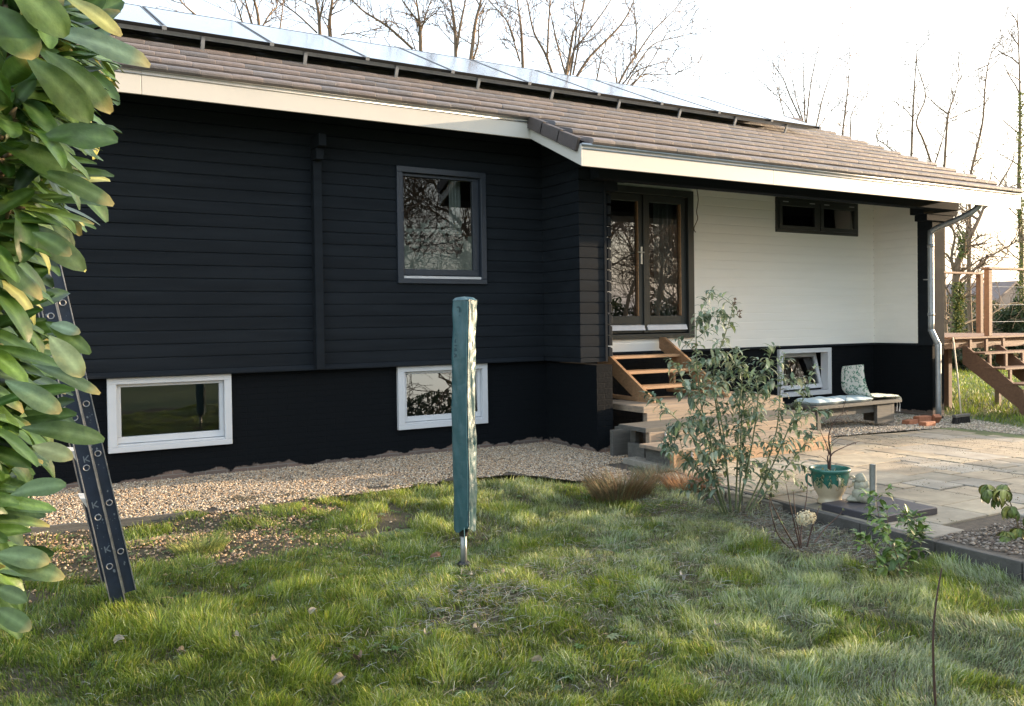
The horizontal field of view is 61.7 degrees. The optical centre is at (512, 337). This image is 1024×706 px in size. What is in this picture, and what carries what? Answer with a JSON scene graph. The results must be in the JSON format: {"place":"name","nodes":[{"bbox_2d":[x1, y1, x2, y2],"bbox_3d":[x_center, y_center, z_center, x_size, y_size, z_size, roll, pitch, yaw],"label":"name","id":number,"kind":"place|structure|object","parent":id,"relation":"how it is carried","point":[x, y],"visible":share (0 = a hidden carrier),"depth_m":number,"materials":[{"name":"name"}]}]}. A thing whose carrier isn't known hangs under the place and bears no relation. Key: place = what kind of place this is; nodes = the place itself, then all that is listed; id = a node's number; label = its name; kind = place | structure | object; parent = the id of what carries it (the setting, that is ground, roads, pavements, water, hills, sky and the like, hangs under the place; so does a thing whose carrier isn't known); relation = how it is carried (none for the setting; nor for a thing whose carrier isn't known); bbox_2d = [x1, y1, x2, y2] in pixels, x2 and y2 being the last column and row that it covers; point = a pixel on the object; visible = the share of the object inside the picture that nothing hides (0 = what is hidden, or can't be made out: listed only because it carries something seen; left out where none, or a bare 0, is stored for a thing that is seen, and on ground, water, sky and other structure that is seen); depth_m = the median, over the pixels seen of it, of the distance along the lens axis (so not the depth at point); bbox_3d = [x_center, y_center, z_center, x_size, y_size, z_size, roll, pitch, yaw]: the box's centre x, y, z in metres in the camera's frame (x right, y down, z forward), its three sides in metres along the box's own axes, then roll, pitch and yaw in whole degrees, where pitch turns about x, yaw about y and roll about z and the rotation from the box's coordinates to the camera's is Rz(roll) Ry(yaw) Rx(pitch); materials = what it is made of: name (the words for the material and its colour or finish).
{"place":"outdoors","nodes":[
{"label":"outdoors","id":0,"kind":"place"},
{"bbox_2d":[0,358,1023,705],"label":"ground","id":1,"kind":"structure","parent":0,"point":[983,432],"depth_m":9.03,"materials":[{"name":"green plant"}]},
{"bbox_2d":[0,0,150,639],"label":"glossy bush","id":2,"kind":"object","parent":1,"relation":"on","point":[56,88],"visible":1,"depth_m":1.06,"materials":[{"name":"green plant"}]},
{"bbox_2d":[38,263,135,607],"bbox_3d":[-2.569,0.353,4.991,0.580,2.553,0.728,-1,1,-30],"label":"ladder","id":3,"kind":"object","parent":1,"relation":"on","point":[97,496],"visible":0.52,"depth_m":4.78,"materials":[{"name":"grey metal"}]},
{"bbox_2d":[113,634,124,642],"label":"fallen leaf","id":4,"kind":"object","parent":1,"relation":"on","point":[117,638],"visible":1,"depth_m":4.23,"materials":[{"name":"beige plant"}]},
{"bbox_2d":[126,538,151,550],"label":"grass tuft","id":5,"kind":"object","parent":1,"relation":"on","point":[137,544],"visible":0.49,"depth_m":6.17,"materials":[{"name":"green plant"}]},
{"bbox_2d":[163,530,231,556],"bbox_3d":[-2.209,1.461,6.055,0.486,0.130,0.400,-1,1,-30],"label":"grass tuft","id":6,"kind":"object","parent":1,"relation":"on","point":[192,549],"visible":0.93,"depth_m":6.04,"materials":[{"name":"green plant"}]},
{"bbox_2d":[9,498,395,602],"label":"loose gravel","id":7,"kind":"structure","parent":1,"relation":"on","point":[254,534],"depth_m":6.41,"materials":[{"name":"beige gravel"}]},
{"bbox_2d":[156,0,305,27],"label":"bare tree","id":8,"kind":"object","parent":1,"relation":"on","point":[274,10],"visible":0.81,"depth_m":20.56,"materials":[{"name":"brown plant"}]},
{"bbox_2d":[271,654,280,662],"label":"fallen leaf","id":9,"kind":"object","parent":1,"relation":"on","point":[273,658],"visible":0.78,"depth_m":3.98,"materials":[{"name":"beige plant"}]},
{"bbox_2d":[226,0,332,34],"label":"bare tree","id":10,"kind":"object","parent":1,"relation":"on","point":[319,12],"visible":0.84,"depth_m":23.39,"materials":[{"name":"brown plant"}]},
{"bbox_2d":[308,607,316,613],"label":"fallen leaf","id":11,"kind":"object","parent":1,"relation":"on","point":[311,610],"visible":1,"depth_m":4.61,"materials":[{"name":"beige plant"}]},
{"bbox_2d":[330,672,345,684],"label":"fallen leaf","id":12,"kind":"object","parent":1,"relation":"on","point":[338,677],"visible":1,"depth_m":3.76,"materials":[{"name":"beige plant"}]},
{"bbox_2d":[28,442,662,535],"bbox_3d":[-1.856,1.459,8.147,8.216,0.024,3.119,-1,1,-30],"label":"gravel","id":13,"kind":"structure","parent":1,"relation":"on","point":[323,489],"depth_m":8.77,"materials":[{"name":"beige gravel"}]},
{"bbox_2d":[23,512,185,536],"bbox_3d":[-4.359,1.524,6.242,3.751,0.075,0.046,-1,1,-30],"label":"edging board","id":14,"kind":"object","parent":13,"relation":"on","point":[68,527],"visible":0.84,"depth_m":6.80,"materials":[{"name":"grey wood"}]},
{"bbox_2d":[626,461,682,481],"bbox_3d":[1.450,1.345,8.579,0.722,0.174,0.562,-1,1,-30],"label":"dry clump","id":15,"kind":"object","parent":13,"relation":"on","point":[654,469],"visible":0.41,"depth_m":8.62,"materials":[{"name":"brown plant"}]},
{"bbox_2d":[610,391,830,467],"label":"timber steps","id":16,"kind":"structure","parent":13,"relation":"on","point":[639,439],"depth_m":10.04,"materials":[{"name":"wood"}]},
{"bbox_2d":[598,337,731,402],"bbox_3d":[1.972,0.402,11.555,1.314,0.780,1.409,-1,1,-30],"label":"door stairs","id":17,"kind":"structure","parent":16,"relation":"on","point":[627,381],"depth_m":11.45,"materials":[{"name":"brown wood"}]},
{"bbox_2d":[353,650,361,660],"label":"fallen leaf","id":18,"kind":"object","parent":1,"relation":"on","point":[359,655],"visible":1,"depth_m":4.02,"materials":[{"name":"brown plant"}]},
{"bbox_2d":[310,0,417,49],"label":"bare tree","id":19,"kind":"object","parent":1,"relation":"on","point":[329,27],"visible":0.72,"depth_m":24.64,"materials":[{"name":"brown plant"}]},
{"bbox_2d":[338,0,468,50],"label":"bare tree","id":20,"kind":"object","parent":1,"relation":"on","point":[419,23],"visible":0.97,"depth_m":23.61,"materials":[{"name":"brown plant"}]},
{"bbox_2d":[430,552,441,557],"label":"fallen leaf","id":21,"kind":"object","parent":1,"relation":"on","point":[436,554],"visible":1,"depth_m":5.77,"materials":[{"name":"brown plant"}]},
{"bbox_2d":[451,297,477,568],"bbox_3d":[-0.309,0.642,5.657,0.157,1.827,0.179,0,1,35],"label":"rotary dryer","id":22,"kind":"object","parent":1,"relation":"on","point":[464,434],"visible":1,"depth_m":5.60,"materials":[{"name":"fabric"}]},
{"bbox_2d":[473,623,480,633],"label":"fallen leaf","id":23,"kind":"object","parent":1,"relation":"on","point":[478,628],"visible":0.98,"depth_m":4.28,"materials":[{"name":"beige plant"}]},
{"bbox_2d":[422,0,540,59],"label":"bare tree","id":24,"kind":"object","parent":1,"relation":"on","point":[457,36],"visible":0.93,"depth_m":24.78,"materials":[{"name":"brown plant"}]},
{"bbox_2d":[0,494,1020,705],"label":"lawn litter","id":25,"kind":"object","parent":1,"relation":"on","point":[467,599],"visible":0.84,"depth_m":4.80,"materials":[{"name":"brown plant"}]},
{"bbox_2d":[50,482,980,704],"bbox_3d":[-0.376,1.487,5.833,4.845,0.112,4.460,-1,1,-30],"label":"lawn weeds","id":26,"kind":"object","parent":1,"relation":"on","point":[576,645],"visible":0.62,"depth_m":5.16,"materials":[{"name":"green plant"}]},
{"bbox_2d":[31,27,1022,488],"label":"house","id":27,"kind":"structure","parent":1,"relation":"on","point":[283,269],"depth_m":10.39,"materials":[{"name":"black paint"}]},
{"bbox_2d":[113,3,166,33],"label":"solar panel","id":28,"kind":"object","parent":27,"relation":"on","point":[135,17],"visible":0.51,"depth_m":9.44,"materials":[{"name":"blue"}]},
{"bbox_2d":[106,374,232,453],"bbox_3d":[-3.562,0.775,8.946,1.212,0.755,0.140,-1,1,-30],"label":"window frame","id":29,"kind":"structure","parent":27,"relation":"in","point":[117,443],"depth_m":8.89,"materials":[{"name":"white plastic"}]},
{"bbox_2d":[142,6,273,49],"bbox_3d":[-3.742,-3.719,10.439,1.199,1.010,1.788,-1,1,-30],"label":"solar panel","id":30,"kind":"object","parent":27,"relation":"on","point":[202,28],"visible":0.85,"depth_m":10.03,"materials":[{"name":"blue"}]},
{"bbox_2d":[237,21,369,64],"bbox_3d":[-2.729,-3.743,11.035,1.199,1.010,1.788,-1,1,-30],"label":"solar panel","id":31,"kind":"object","parent":27,"relation":"on","point":[305,44],"visible":0.84,"depth_m":10.63,"materials":[{"name":"blue"}]},
{"bbox_2d":[323,35,454,77],"bbox_3d":[-1.717,-3.767,11.630,1.199,1.010,1.788,-1,1,-30],"label":"solar panel","id":32,"kind":"object","parent":27,"relation":"on","point":[397,58],"visible":0.84,"depth_m":11.23,"materials":[{"name":"blue"}]},
{"bbox_2d":[395,165,486,283],"bbox_3d":[-0.874,-1.350,10.475,1.198,1.389,0.155,-1,1,-30],"label":"window frame","id":33,"kind":"structure","parent":27,"relation":"in","point":[451,259],"depth_m":10.49,"materials":[{"name":"metal"}]},
{"bbox_2d":[396,363,487,429],"bbox_3d":[-0.861,0.710,10.534,1.212,0.755,0.140,-1,1,-30],"label":"window frame","id":34,"kind":"structure","parent":27,"relation":"in","point":[404,422],"depth_m":10.41,"materials":[{"name":"white plastic"}]},
{"bbox_2d":[449,181,460,235],"bbox_3d":[-0.721,-1.374,10.864,0.160,1.319,0.049,-1,1,-30],"label":"curtain","id":35,"kind":"object","parent":27,"relation":"hanging from","point":[454,205],"visible":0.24,"depth_m":10.85,"materials":[{"name":"fabric"}]},
{"bbox_2d":[401,48,531,88],"bbox_3d":[-0.704,-3.791,12.226,1.199,1.010,1.788,-1,1,-30],"label":"solar panel","id":36,"kind":"object","parent":27,"relation":"on","point":[466,68],"visible":0.84,"depth_m":11.83,"materials":[{"name":"blue"}]},
{"bbox_2d":[471,59,600,99],"bbox_3d":[0.308,-3.816,12.821,1.199,1.010,1.788,-1,1,-30],"label":"solar panel","id":37,"kind":"object","parent":27,"relation":"on","point":[539,80],"visible":0.84,"depth_m":12.43,"materials":[{"name":"blue"}]},
{"bbox_2d":[534,69,663,109],"bbox_3d":[1.321,-3.840,13.417,1.199,1.010,1.788,-1,1,-30],"label":"solar panel","id":38,"kind":"object","parent":27,"relation":"on","point":[612,93],"visible":0.84,"depth_m":13.03,"materials":[{"name":"blue"}]},
{"bbox_2d":[606,192,645,333],"bbox_3d":[1.545,-1.055,12.157,0.823,1.990,0.134,-1,1,-30],"label":"door","id":39,"kind":"structure","parent":27,"relation":"in","point":[620,324],"depth_m":12.31,"materials":[{"name":"wood"}]},
{"bbox_2d":[594,79,720,117],"bbox_3d":[2.334,-3.864,14.012,1.199,1.010,1.788,-1,1,-30],"label":"solar panel","id":40,"kind":"object","parent":27,"relation":"on","point":[679,105],"visible":0.84,"depth_m":13.63,"materials":[{"name":"blue"}]},
{"bbox_2d":[642,195,687,332],"bbox_3d":[2.232,-1.071,12.570,0.825,1.990,0.120,-1,1,-30],"label":"door","id":41,"kind":"structure","parent":27,"relation":"in","point":[653,324],"depth_m":12.58,"materials":[{"name":"metal"}]},
{"bbox_2d":[653,203,677,315],"bbox_3d":[2.293,-1.086,12.848,0.420,1.978,0.060,-1,1,-30],"label":"curtain","id":42,"kind":"object","parent":27,"relation":"hanging from","point":[665,252],"visible":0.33,"depth_m":12.85,"materials":[{"name":"fabric"}]},
{"bbox_2d":[694,189,698,232],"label":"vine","id":43,"kind":"object","parent":27,"relation":"hanging from","point":[696,211],"visible":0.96,"depth_m":12.78,"materials":[{"name":"plant"}]},
{"bbox_2d":[649,88,773,125],"bbox_3d":[3.346,-3.888,14.608,1.199,1.010,1.788,-1,1,-30],"label":"solar panel","id":44,"kind":"object","parent":27,"relation":"on","point":[735,114],"visible":0.84,"depth_m":14.23,"materials":[{"name":"blue"}]},
{"bbox_2d":[699,96,821,132],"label":"solar panel","id":45,"kind":"object","parent":27,"relation":"on","point":[782,120],"visible":0.82,"depth_m":14.83,"materials":[{"name":"blue"}]},
{"bbox_2d":[777,348,831,396],"bbox_3d":[4.759,0.566,14.212,1.245,0.775,0.303,-1,1,-30],"label":"window frame","id":46,"kind":"structure","parent":27,"relation":"in","point":[824,381],"depth_m":14.34,"materials":[{"name":"white plastic"}]},
{"bbox_2d":[775,197,857,236],"bbox_3d":[5.052,-1.994,14.236,1.985,0.558,0.152,-1,1,-30],"label":"window frame","id":47,"kind":"structure","parent":27,"relation":"in","point":[817,207],"depth_m":14.16,"materials":[{"name":"metal"}]},
{"bbox_2d":[486,0,576,71],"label":"bare tree","id":48,"kind":"object","parent":1,"relation":"on","point":[521,40],"visible":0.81,"depth_m":26.95,"materials":[{"name":"brown plant"}]},
{"bbox_2d":[531,655,542,661],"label":"fallen leaf","id":49,"kind":"object","parent":1,"relation":"on","point":[536,658],"visible":1,"depth_m":3.94,"materials":[{"name":"beige plant"}]},
{"bbox_2d":[527,0,643,75],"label":"bare tree","id":50,"kind":"object","parent":1,"relation":"on","point":[569,63],"visible":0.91,"depth_m":25.36,"materials":[{"name":"brown plant"}]},
{"bbox_2d":[572,465,669,503],"bbox_3d":[0.974,1.312,7.700,0.910,0.283,0.749,-1,1,-30],"label":"dry clump","id":51,"kind":"object","parent":1,"relation":"on","point":[603,491],"visible":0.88,"depth_m":7.59,"materials":[{"name":"brown plant"}]},
{"bbox_2d":[579,0,738,95],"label":"bare tree","id":52,"kind":"object","parent":1,"relation":"on","point":[632,61],"visible":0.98,"depth_m":25.33,"materials":[{"name":"brown plant"}]},
{"bbox_2d":[654,468,726,495],"bbox_3d":[1.662,1.332,7.940,0.748,0.217,0.621,-1,1,-30],"label":"dry clump","id":53,"kind":"object","parent":1,"relation":"on","point":[674,482],"visible":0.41,"depth_m":7.89,"materials":[{"name":"brown plant"}]},
{"bbox_2d":[639,286,833,514],"bbox_3d":[1.871,0.543,6.957,2.286,1.906,1.018,-1,1,-30],"label":"butterfly bush","id":54,"kind":"object","parent":1,"relation":"on","point":[742,432],"visible":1,"depth_m":6.86,"materials":[{"name":"green plant"}]},
{"bbox_2d":[621,482,961,582],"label":"bed litter","id":55,"kind":"object","parent":1,"relation":"on","point":[789,526],"visible":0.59,"depth_m":6.42,"materials":[{"name":"brown plant"}]},
{"bbox_2d":[738,10,863,125],"bbox_3d":[11.906,-6.356,34.670,7.061,14.584,2.481,-1,1,-30],"label":"bare tree","id":56,"kind":"object","parent":1,"relation":"on","point":[805,115],"visible":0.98,"depth_m":34.58,"materials":[{"name":"brown plant"}]},
{"bbox_2d":[766,471,842,549],"bbox_3d":[2.012,1.228,5.912,1.025,0.556,0.236,-1,1,-34],"label":"hydrangea","id":57,"kind":"object","parent":1,"relation":"on","point":[801,520],"visible":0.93,"depth_m":5.82,"materials":[{"name":"brown plant"}]},
{"bbox_2d":[671,469,1023,579],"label":"patio kerb","id":58,"kind":"structure","parent":1,"relation":"on","point":[1015,566],"depth_m":5.83,"materials":[{"name":"concrete"}]},
{"bbox_2d":[824,5,880,136],"bbox_3d":[14.272,-6.541,36.560,2.141,14.822,2.790,0,1,39],"label":"bare tree","id":59,"kind":"object","parent":1,"relation":"on","point":[845,110],"visible":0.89,"depth_m":36.14,"materials":[{"name":"brown plant"}]},
{"bbox_2d":[824,87,918,155],"bbox_3d":[12.797,-4.043,30.728,5.734,10.072,2.155,-1,1,-30],"label":"bare tree","id":60,"kind":"object","parent":1,"relation":"on","point":[883,142],"visible":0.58,"depth_m":31.12,"materials":[{"name":"brown plant"}]},
{"bbox_2d":[850,483,936,579],"bbox_3d":[2.434,1.250,5.397,1.070,0.678,0.371,-2,1,-45],"label":"young camellia","id":61,"kind":"object","parent":1,"relation":"on","point":[898,548],"visible":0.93,"depth_m":5.32,"materials":[{"name":"green plant"}]},
{"bbox_2d":[865,6,965,161],"bbox_3d":[15.522,-6.016,33.184,4.107,13.858,2.484,-1,1,-18],"label":"bare tree","id":62,"kind":"object","parent":1,"relation":"on","point":[923,142],"visible":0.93,"depth_m":33.44,"materials":[{"name":"brown plant"}]},
{"bbox_2d":[932,568,941,705],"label":"stick","id":63,"kind":"object","parent":1,"relation":"on","point":[933,673],"visible":1,"depth_m":3.44,"materials":[{"name":"brown wood"}]},
{"bbox_2d":[910,31,994,332],"bbox_3d":[18.034,-5.688,35.007,5.399,13.071,2.165,-1,1,-30],"label":"bare tree","id":64,"kind":"object","parent":1,"relation":"on","point":[946,122],"visible":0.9,"depth_m":34.53,"materials":[{"name":"brown plant"}]},
{"bbox_2d":[946,294,983,332],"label":"hedge","id":65,"kind":"object","parent":1,"relation":"on","point":[973,306],"depth_m":59.99,"materials":[{"name":"green plant"}]},
{"bbox_2d":[922,153,1023,332],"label":"bare tree","id":66,"kind":"object","parent":1,"relation":"on","point":[956,322],"visible":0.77,"depth_m":28.33,"materials":[{"name":"brown plant"}]},
{"bbox_2d":[934,518,1023,559],"bbox_3d":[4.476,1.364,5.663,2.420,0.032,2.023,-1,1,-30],"label":"bed mulch","id":67,"kind":"object","parent":1,"relation":"on","point":[986,534],"visible":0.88,"depth_m":5.86,"materials":[{"name":"gravel"}]},
{"bbox_2d":[978,484,1023,542],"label":"rhododendron","id":68,"kind":"object","parent":67,"relation":"on","point":[987,492],"visible":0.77,"depth_m":5.85,"materials":[{"name":"green plant"}]},
{"bbox_2d":[938,4,1022,332],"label":"bare tree","id":69,"kind":"object","parent":1,"relation":"on","point":[969,309],"visible":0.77,"depth_m":35.51,"materials":[{"name":"brown plant"}]},
{"bbox_2d":[946,281,1018,332],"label":"neighbour house","id":70,"kind":"structure","parent":1,"relation":"on","point":[1003,286],"depth_m":74.02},
{"bbox_2d":[944,267,1023,416],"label":"deck","id":71,"kind":"structure","parent":1,"relation":"on","point":[987,372],"depth_m":14.82,"materials":[{"name":"wood"}]},
{"bbox_2d":[963,300,1004,348],"bbox_3d":[21.420,-0.487,38.118,3.450,2.453,2.107,-1,1,-30],"label":"evergreen bush","id":72,"kind":"object","parent":1,"relation":"on","point":[993,321],"visible":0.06,"depth_m":37.89,"materials":[{"name":"green plant"}]},
{"bbox_2d":[952,332,1019,371],"bbox_3d":[14.110,0.415,26.286,4.031,1.247,1.881,-1,1,-30],"label":"brush pile","id":73,"kind":"object","parent":1,"relation":"on","point":[961,366],"visible":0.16,"depth_m":25.66,"materials":[{"name":"brown plant"}]},
{"bbox_2d":[963,0,1023,352],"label":"bare tree","id":74,"kind":"object","parent":1,"relation":"on","point":[1019,170],"visible":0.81,"depth_m":33.63,"materials":[{"name":"brown plant"}]},
{"bbox_2d":[995,390,1000,405],"bbox_3d":[8.836,1.054,15.581,0.080,0.410,0.080,-1,1,-30],"label":"stub post","id":75,"kind":"object","parent":1,"relation":"on","point":[997,396],"visible":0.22,"depth_m":15.55,"materials":[{"name":"brown wood"}]},
{"bbox_2d":[993,295,1023,357],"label":"evergreen bush","id":76,"kind":"object","parent":1,"relation":"on","point":[1006,316],"visible":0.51,"depth_m":33.49,"materials":[{"name":"green plant"}]},
{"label":"side gravel bed","id":77,"kind":"structure","parent":1,"relation":"on","visible":0},
{"bbox_2d":[821,413,1023,436],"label":"side gravel","id":78,"kind":"structure","parent":77,"relation":"on","point":[855,425],"depth_m":12.61,"materials":[{"name":"grey gravel"}]},
{"bbox_2d":[786,398,901,430],"bbox_3d":[4.846,1.102,12.492,1.870,0.340,0.560,-1,1,-30],"label":"bench","id":79,"kind":"object","parent":78,"relation":"on","point":[878,410],"visible":0.58,"depth_m":12.44,"materials":[{"name":"brown wood"}]},
{"bbox_2d":[794,396,844,405],"bbox_3d":[4.367,0.896,12.184,0.620,0.090,0.464,-1,1,-30],"label":"cushion","id":80,"kind":"object","parent":79,"relation":"on","point":[817,401],"visible":0.94,"depth_m":12.02,"materials":[{"name":"white fabric"}]},
{"bbox_2d":[829,395,874,402],"bbox_3d":[4.909,0.888,12.504,0.640,0.080,0.464,-1,1,-30],"label":"cushion","id":81,"kind":"object","parent":79,"relation":"on","point":[854,398],"visible":0.82,"depth_m":12.35,"materials":[{"name":"white fabric"}]},
{"bbox_2d":[841,364,901,410],"bbox_3d":[5.348,0.741,12.785,0.900,0.731,0.478,-1,1,-30],"label":"floral cushion","id":82,"kind":"object","parent":79,"relation":"on","point":[853,381],"visible":0.91,"depth_m":12.59,"materials":[{"name":"fabric"}]},
{"bbox_2d":[902,419,917,423],"bbox_3d":[6.030,1.280,12.981,0.260,0.075,0.120,-2,1,-36],"label":"brick","id":83,"kind":"object","parent":78,"relation":"on","point":[910,421],"visible":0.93,"depth_m":12.93,"materials":[{"name":"brick"}]},
{"bbox_2d":[913,415,931,423],"bbox_3d":[6.273,1.257,13.101,0.260,0.120,0.120,-1,1,-24],"label":"brick","id":84,"kind":"object","parent":78,"relation":"on","point":[924,418],"visible":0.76,"depth_m":13.04,"materials":[{"name":"brick"}]},
{"bbox_2d":[919,421,935,425],"bbox_3d":[6.188,1.286,12.772,0.260,0.075,0.120,-1,1,-34],"label":"brick","id":85,"kind":"object","parent":78,"relation":"on","point":[927,423],"visible":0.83,"depth_m":12.72,"materials":[{"name":"brick"}]},
{"bbox_2d":[932,414,941,422],"bbox_3d":[6.482,1.292,13.161,0.120,0.247,0.217,-1,1,-9],"label":"brick","id":86,"kind":"object","parent":78,"relation":"on","point":[937,418],"visible":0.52,"depth_m":13.08,"materials":[{"name":"brick"}]},
{"bbox_2d":[951,337,970,423],"bbox_3d":[7.103,0.658,13.556,0.267,1.303,1.438,0,1,28],"label":"broom","id":87,"kind":"object","parent":78,"relation":"on","point":[960,418],"visible":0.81,"depth_m":13.13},
{"bbox_2d":[123,0,1023,283],"label":"sky","id":88,"kind":"structure","parent":0,"point":[744,22],"materials":[{"name":"white"}]},
{"bbox_2d":[623,429,1023,538],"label":"patio","id":89,"kind":"structure","parent":0,"point":[948,502],"depth_m":8.57,"materials":[{"name":"stone"}]},
{"bbox_2d":[617,429,1023,525],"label":"patio grit","id":90,"kind":"object","parent":89,"relation":"on","point":[922,460],"visible":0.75,"depth_m":9.31,"materials":[{"name":"beige gravel"}]},
{"bbox_2d":[805,464,854,503],"bbox_3d":[2.615,1.214,7.046,0.336,0.292,0.342,-1,1,-30],"label":"flower pot","id":91,"kind":"object","parent":89,"relation":"on","point":[826,493],"visible":0.81,"depth_m":6.96,"materials":[{"name":"ceramic"}]},
{"bbox_2d":[815,468,843,488],"bbox_3d":[2.584,1.140,6.957,0.227,0.162,0.181,0,1,23],"label":"trailing plant","id":92,"kind":"object","parent":91,"relation":"in","point":[831,485],"visible":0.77,"depth_m":6.91,"materials":[{"name":"green plant"}]},
{"bbox_2d":[818,396,858,470],"bbox_3d":[2.723,0.814,7.107,0.534,0.654,0.273,-1,1,-30],"label":"bare sapling","id":93,"kind":"object","parent":91,"relation":"on","point":[830,454],"visible":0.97,"depth_m":7.05,"materials":[{"name":"brown plant"}]},
{"bbox_2d":[649,475,1023,530],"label":"patio joints","id":94,"kind":"object","parent":89,"relation":"on","point":[975,524],"visible":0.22,"depth_m":6.41,"materials":[{"name":"concrete"}]},
{"bbox_2d":[822,464,936,522],"bbox_3d":[2.866,1.168,6.705,0.630,0.387,0.570,-1,1,-27],"label":"parasol base","id":95,"kind":"object","parent":89,"relation":"on","point":[855,509],"visible":0.78,"depth_m":6.60,"materials":[{"name":"metal"}]},
{"bbox_2d":[847,473,868,502],"bbox_3d":[2.777,1.202,6.829,0.226,0.250,0.172,-1,1,-30],"label":"garden statue","id":96,"kind":"object","parent":95,"relation":"on","point":[859,481],"visible":0.66,"depth_m":6.79,"materials":[{"name":"stone"}]},
{"bbox_2d":[944,368,1023,425],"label":"side grass","id":97,"kind":"structure","parent":0,"point":[964,386],"depth_m":16.22,"materials":[{"name":"green plant"}]}
]}

